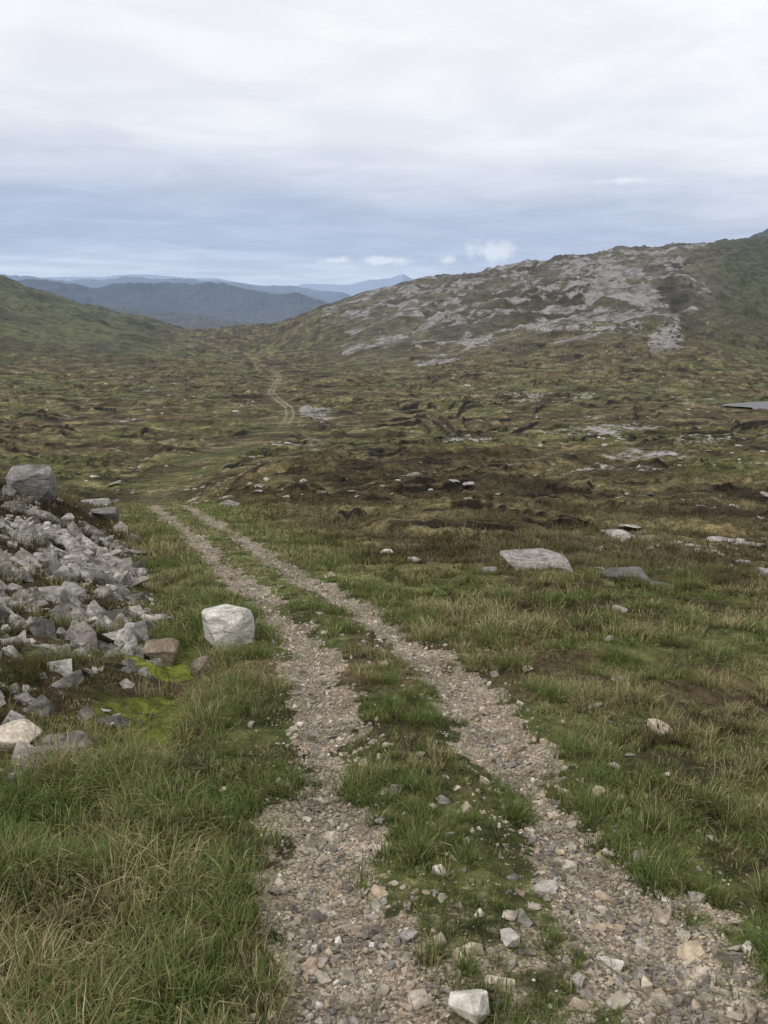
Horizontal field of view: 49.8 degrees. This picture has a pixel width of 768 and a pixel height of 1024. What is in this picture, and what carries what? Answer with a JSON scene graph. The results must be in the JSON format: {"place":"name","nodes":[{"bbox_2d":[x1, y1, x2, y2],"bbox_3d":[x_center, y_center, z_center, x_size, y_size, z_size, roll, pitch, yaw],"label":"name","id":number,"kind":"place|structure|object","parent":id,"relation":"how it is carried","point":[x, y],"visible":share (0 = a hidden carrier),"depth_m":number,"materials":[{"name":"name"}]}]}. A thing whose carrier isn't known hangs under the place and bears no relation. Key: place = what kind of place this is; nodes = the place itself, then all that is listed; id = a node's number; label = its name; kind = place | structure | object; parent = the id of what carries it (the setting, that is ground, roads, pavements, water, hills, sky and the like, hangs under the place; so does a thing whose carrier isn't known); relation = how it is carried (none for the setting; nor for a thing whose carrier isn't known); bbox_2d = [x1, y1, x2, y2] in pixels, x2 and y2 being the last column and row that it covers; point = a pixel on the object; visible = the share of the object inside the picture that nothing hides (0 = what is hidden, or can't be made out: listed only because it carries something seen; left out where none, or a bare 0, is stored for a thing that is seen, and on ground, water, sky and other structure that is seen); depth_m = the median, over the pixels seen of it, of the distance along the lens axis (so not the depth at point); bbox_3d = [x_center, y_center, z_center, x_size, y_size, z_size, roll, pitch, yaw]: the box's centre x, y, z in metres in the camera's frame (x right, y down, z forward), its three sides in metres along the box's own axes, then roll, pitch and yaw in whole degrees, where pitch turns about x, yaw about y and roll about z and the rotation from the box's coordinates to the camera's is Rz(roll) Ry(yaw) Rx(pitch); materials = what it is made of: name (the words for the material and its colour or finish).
{"place":"outdoors","nodes":[
{"label":"outdoors","id":0,"kind":"place"},
{"bbox_2d":[0,229,767,1023],"bbox_3d":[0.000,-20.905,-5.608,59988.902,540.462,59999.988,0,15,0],"label":"moorland terrain","id":1,"kind":"structure","parent":0,"point":[596,345],"depth_m":70.11,"materials":[{"name":"green plant"}]},
{"bbox_2d":[0,994,27,1020],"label":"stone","id":2,"kind":"object","parent":1,"relation":"on","point":[12,1006],"visible":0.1,"depth_m":2.62,"materials":[{"name":"grey stone"}]},
{"bbox_2d":[0,719,42,752],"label":"boulder","id":3,"kind":"object","parent":1,"relation":"on","point":[12,738],"visible":0.76,"depth_m":5.23,"materials":[{"name":"stone"}]},
{"bbox_2d":[0,521,58,552],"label":"rock outcrop","id":4,"kind":"object","parent":1,"relation":"on","point":[12,543],"visible":0.5,"depth_m":13.85,"materials":[{"name":"grey stone"}]},
{"bbox_2d":[6,464,56,503],"bbox_3d":[-9.297,-0.712,21.521,1.470,1.058,1.162,-7,16,-24],"label":"boulder","id":5,"kind":"object","parent":1,"relation":"on","point":[39,480],"visible":0.8,"depth_m":21.14,"materials":[{"name":"grey stone"}]},
{"bbox_2d":[0,638,90,659],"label":"rock outcrop","id":6,"kind":"object","parent":1,"relation":"on","point":[10,649],"visible":0.4,"depth_m":7.32,"materials":[{"name":"grey stone"}]},
{"bbox_2d":[0,547,104,586],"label":"rock outcrop","id":7,"kind":"object","parent":1,"relation":"on","point":[51,558],"visible":0.59,"depth_m":12.20,"materials":[{"name":"grey stone"}]},
{"bbox_2d":[0,579,122,630],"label":"rock outcrop","id":8,"kind":"object","parent":1,"relation":"on","point":[94,607],"visible":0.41,"depth_m":9.51,"materials":[{"name":"grey stone"}]},
{"bbox_2d":[0,516,136,571],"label":"rock outcrop","id":9,"kind":"object","parent":1,"relation":"on","point":[67,543],"visible":0.52,"depth_m":14.65,"materials":[{"name":"grey stone"}]},
{"bbox_2d":[0,477,171,800],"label":"scree","id":10,"kind":"structure","parent":1,"relation":"on","point":[82,631],"depth_m":9.57,"materials":[{"name":"grey stone"}]},
{"bbox_2d":[0,674,58,705],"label":"rock outcrop","id":11,"kind":"object","parent":10,"relation":"on","point":[24,696],"visible":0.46,"depth_m":6.03,"materials":[{"name":"grey stone"}]},
{"bbox_2d":[80,498,110,506],"bbox_3d":[-10.989,-0.292,31.235,1.279,0.336,0.911,0,15,0],"label":"rock slab","id":12,"kind":"object","parent":1,"relation":"on","point":[101,501],"visible":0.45,"depth_m":31.22,"materials":[{"name":"grey stone"}]},
{"bbox_2d":[90,506,118,521],"bbox_3d":[-7.831,0.130,23.314,0.774,0.453,0.588,-10,18,-34],"label":"boulder","id":13,"kind":"object","parent":1,"relation":"on","point":[107,513],"visible":0.72,"depth_m":23.15,"materials":[{"name":"grey stone"}]},
{"bbox_2d":[144,638,178,666],"bbox_3d":[-2.250,1.431,8.384,0.360,0.256,0.263,0,15,0],"label":"boulder","id":14,"kind":"object","parent":1,"relation":"on","point":[165,650],"visible":0.86,"depth_m":8.29,"materials":[{"name":"beige stone"}]},
{"bbox_2d":[190,656,215,676],"bbox_3d":[-1.638,1.420,7.524,0.224,0.206,0.204,0,15,0],"label":"boulder","id":15,"kind":"object","parent":1,"relation":"on","point":[197,663],"visible":0.64,"depth_m":7.46,"materials":[{"name":"beige stone"}]},
{"bbox_2d":[201,604,254,650],"bbox_3d":[-1.595,1.191,8.498,0.530,0.448,0.459,-2,15,-9],"label":"boulder","id":16,"kind":"object","parent":1,"relation":"on","point":[233,622],"visible":0.79,"depth_m":8.32,"materials":[{"name":"stone"}]},
{"bbox_2d":[220,500,239,506],"bbox_3d":[-5.890,-0.277,31.510,0.780,0.272,0.591,0,15,0],"label":"rock slab","id":17,"kind":"object","parent":1,"relation":"on","point":[230,502],"visible":0.64,"depth_m":31.42,"materials":[{"name":"grey stone"}]},
{"bbox_2d":[321,630,330,635],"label":"stone","id":18,"kind":"object","parent":1,"relation":"on","point":[323,632],"visible":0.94,"depth_m":8.80,"materials":[{"name":"grey stone"}]},
{"bbox_2d":[324,572,335,578],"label":"stone","id":19,"kind":"object","parent":1,"relation":"on","point":[333,575],"visible":0.62,"depth_m":13.73,"materials":[{"name":"grey stone"}]},
{"bbox_2d":[0,483,767,655],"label":"grass","id":20,"kind":"structure","parent":1,"relation":"on","point":[213,597],"depth_m":11.65,"materials":[{"name":"green plant"}]},
{"bbox_2d":[0,440,767,573],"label":"moor grass","id":21,"kind":"structure","parent":1,"relation":"on","point":[62,494],"depth_m":22.66,"materials":[{"name":"green plant"}]},
{"bbox_2d":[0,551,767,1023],"bbox_3d":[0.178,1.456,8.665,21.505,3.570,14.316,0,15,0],"label":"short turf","id":22,"kind":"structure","parent":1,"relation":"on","point":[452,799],"depth_m":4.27,"materials":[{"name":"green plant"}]},
{"bbox_2d":[4,372,767,574],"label":"moor rocks","id":23,"kind":"object","parent":1,"relation":"on","point":[615,532],"visible":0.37,"depth_m":36.24,"materials":[{"name":"grey stone"}]},
{"bbox_2d":[399,929,417,943],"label":"stone","id":24,"kind":"object","parent":1,"relation":"on","point":[405,934],"visible":0.98,"depth_m":3.04,"materials":[{"name":"grey stone"}]},
{"bbox_2d":[408,556,419,562],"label":"stone","id":25,"kind":"object","parent":1,"relation":"on","point":[415,559],"visible":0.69,"depth_m":16.27,"materials":[{"name":"grey stone"}]},
{"bbox_2d":[103,526,763,1023],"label":"loose stones","id":26,"kind":"object","parent":1,"relation":"on","point":[687,952],"visible":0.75,"depth_m":3.24,"materials":[{"name":"grey stone"}]},
{"bbox_2d":[432,864,448,876],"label":"stone","id":27,"kind":"object","parent":1,"relation":"on","point":[436,870],"visible":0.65,"depth_m":3.50,"materials":[{"name":"grey stone"}]},
{"bbox_2d":[451,947,466,964],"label":"stone","id":28,"kind":"object","parent":1,"relation":"on","point":[455,952],"visible":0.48,"depth_m":2.88,"materials":[{"name":"grey stone"}]},
{"bbox_2d":[158,518,767,1023],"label":"gravel","id":29,"kind":"structure","parent":1,"relation":"on","point":[352,1014],"depth_m":3.45,"materials":[{"name":"beige gravel"}]},
{"bbox_2d":[460,801,471,812],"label":"stone","id":30,"kind":"object","parent":1,"relation":"on","point":[465,805],"visible":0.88,"depth_m":4.17,"materials":[{"name":"beige stone"}]},
{"bbox_2d":[448,989,489,1023],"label":"stone","id":31,"kind":"object","parent":1,"relation":"on","point":[461,1002],"visible":0.98,"depth_m":2.58,"materials":[{"name":"white stone"}]},
{"bbox_2d":[459,942,483,954],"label":"stone","id":32,"kind":"object","parent":1,"relation":"on","point":[469,946],"visible":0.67,"depth_m":2.92,"materials":[{"name":"beige stone"}]},
{"bbox_2d":[480,776,491,784],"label":"stone","id":33,"kind":"object","parent":1,"relation":"on","point":[482,778],"visible":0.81,"depth_m":4.62,"materials":[{"name":"beige stone"}]},
{"bbox_2d":[483,566,496,571],"bbox_3d":[1.750,1.081,14.513,0.500,0.169,0.626,0,15,0],"label":"rock slab","id":34,"kind":"object","parent":1,"relation":"on","point":[493,568],"visible":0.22,"depth_m":14.60,"materials":[{"name":"grey stone"}]},
{"bbox_2d":[485,975,514,991],"bbox_3d":[0.379,1.549,2.708,0.099,0.032,0.046,3,15,11],"label":"stone","id":35,"kind":"object","parent":1,"relation":"on","point":[488,977],"visible":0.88,"depth_m":2.70,"materials":[{"name":"beige stone"}]},
{"bbox_2d":[500,928,519,947],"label":"stone","id":36,"kind":"object","parent":1,"relation":"on","point":[510,936],"visible":0.98,"depth_m":2.94,"materials":[{"name":"grey stone"}]},
{"bbox_2d":[515,908,532,926],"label":"stone","id":37,"kind":"object","parent":1,"relation":"on","point":[525,921],"visible":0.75,"depth_m":3.11,"materials":[{"name":"grey stone"}]},
{"bbox_2d":[500,548,572,571],"bbox_3d":[2.633,0.993,14.130,1.184,0.346,1.442,0,15,0],"label":"rock slab","id":38,"kind":"object","parent":1,"relation":"on","point":[523,558],"visible":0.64,"depth_m":14.35,"materials":[{"name":"grey stone"}]},
{"bbox_2d":[531,879,557,893],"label":"stone","id":39,"kind":"object","parent":1,"relation":"on","point":[547,886],"visible":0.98,"depth_m":3.42,"materials":[{"name":"grey stone"}]},
{"bbox_2d":[571,971,585,989],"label":"stone","id":40,"kind":"object","parent":1,"relation":"on","point":[576,978],"visible":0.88,"depth_m":2.76,"materials":[{"name":"grey stone"}]},
{"bbox_2d":[588,702,602,709],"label":"stone","id":41,"kind":"object","parent":1,"relation":"on","point":[590,706],"visible":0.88,"depth_m":6.07,"materials":[{"name":"grey stone"}]},
{"bbox_2d":[593,785,604,795],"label":"stone","id":42,"kind":"object","parent":1,"relation":"on","point":[598,789],"visible":0.28,"depth_m":4.44,"materials":[{"name":"beige stone"}]},
{"bbox_2d":[604,635,612,641],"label":"stone","id":43,"kind":"object","parent":1,"relation":"on","point":[609,638],"visible":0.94,"depth_m":8.59,"materials":[{"name":"grey stone"}]},
{"bbox_2d":[596,955,623,971],"bbox_3d":[0.799,1.597,2.929,0.099,0.039,0.054,8,17,28],"label":"stone","id":44,"kind":"object","parent":1,"relation":"on","point":[604,961],"visible":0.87,"depth_m":2.92,"materials":[{"name":"grey stone"}]},
{"bbox_2d":[608,762,619,767],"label":"stone","id":45,"kind":"object","parent":1,"relation":"on","point":[616,764],"visible":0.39,"depth_m":4.83,"materials":[{"name":"beige stone"}]},
{"bbox_2d":[612,605,627,611],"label":"stone","id":46,"kind":"object","parent":1,"relation":"on","point":[623,608],"visible":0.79,"depth_m":10.12,"materials":[{"name":"grey stone"}]},
{"bbox_2d":[600,566,650,582],"bbox_3d":[3.889,1.070,13.359,0.787,0.271,0.495,2,15,8],"label":"rock slab","id":47,"kind":"object","parent":1,"relation":"on","point":[607,572],"visible":0.49,"depth_m":13.27,"materials":[{"name":"grey stone"}]},
{"bbox_2d":[634,936,642,954],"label":"stone","id":48,"kind":"object","parent":1,"relation":"on","point":[636,948],"visible":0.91,"depth_m":3.08,"materials":[{"name":"grey stone"}]},
{"bbox_2d":[641,975,660,990],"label":"stone","id":49,"kind":"object","parent":1,"relation":"on","point":[646,983],"visible":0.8,"depth_m":2.82,"materials":[{"name":"beige stone"}]},
{"bbox_2d":[647,719,672,735],"bbox_3d":[1.807,1.412,5.412,0.117,0.050,0.199,-4,15,-13],"label":"stone","id":50,"kind":"object","parent":1,"relation":"on","point":[652,724],"visible":0.62,"depth_m":5.41,"materials":[{"name":"beige stone"}]},
{"bbox_2d":[650,581,673,588],"bbox_3d":[4.388,1.185,12.949,0.475,0.140,0.393,0,15,0],"label":"rock slab","id":51,"kind":"object","parent":1,"relation":"on","point":[652,582],"visible":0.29,"depth_m":12.98,"materials":[{"name":"grey stone"}]},
{"bbox_2d":[652,908,672,924],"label":"stone","id":52,"kind":"object","parent":1,"relation":"on","point":[658,916],"visible":0.99,"depth_m":3.22,"materials":[{"name":"beige stone"}]},
{"bbox_2d":[688,891,705,903],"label":"stone","id":53,"kind":"object","parent":1,"relation":"on","point":[696,897],"visible":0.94,"depth_m":3.32,"materials":[{"name":"grey stone"}]},
{"bbox_2d":[724,401,767,408],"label":"loch","id":54,"kind":"structure","parent":1,"relation":"in","point":[761,405],"depth_m":206.77,"materials":[{"name":"grey liquid"}]},
{"bbox_2d":[744,997,767,1023],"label":"stone","id":55,"kind":"object","parent":1,"relation":"on","point":[751,1011],"visible":1,"depth_m":2.62,"materials":[{"name":"beige stone"}]},
{"bbox_2d":[0,0,767,285],"label":"sky","id":56,"kind":"structure","parent":0,"point":[256,142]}
]}

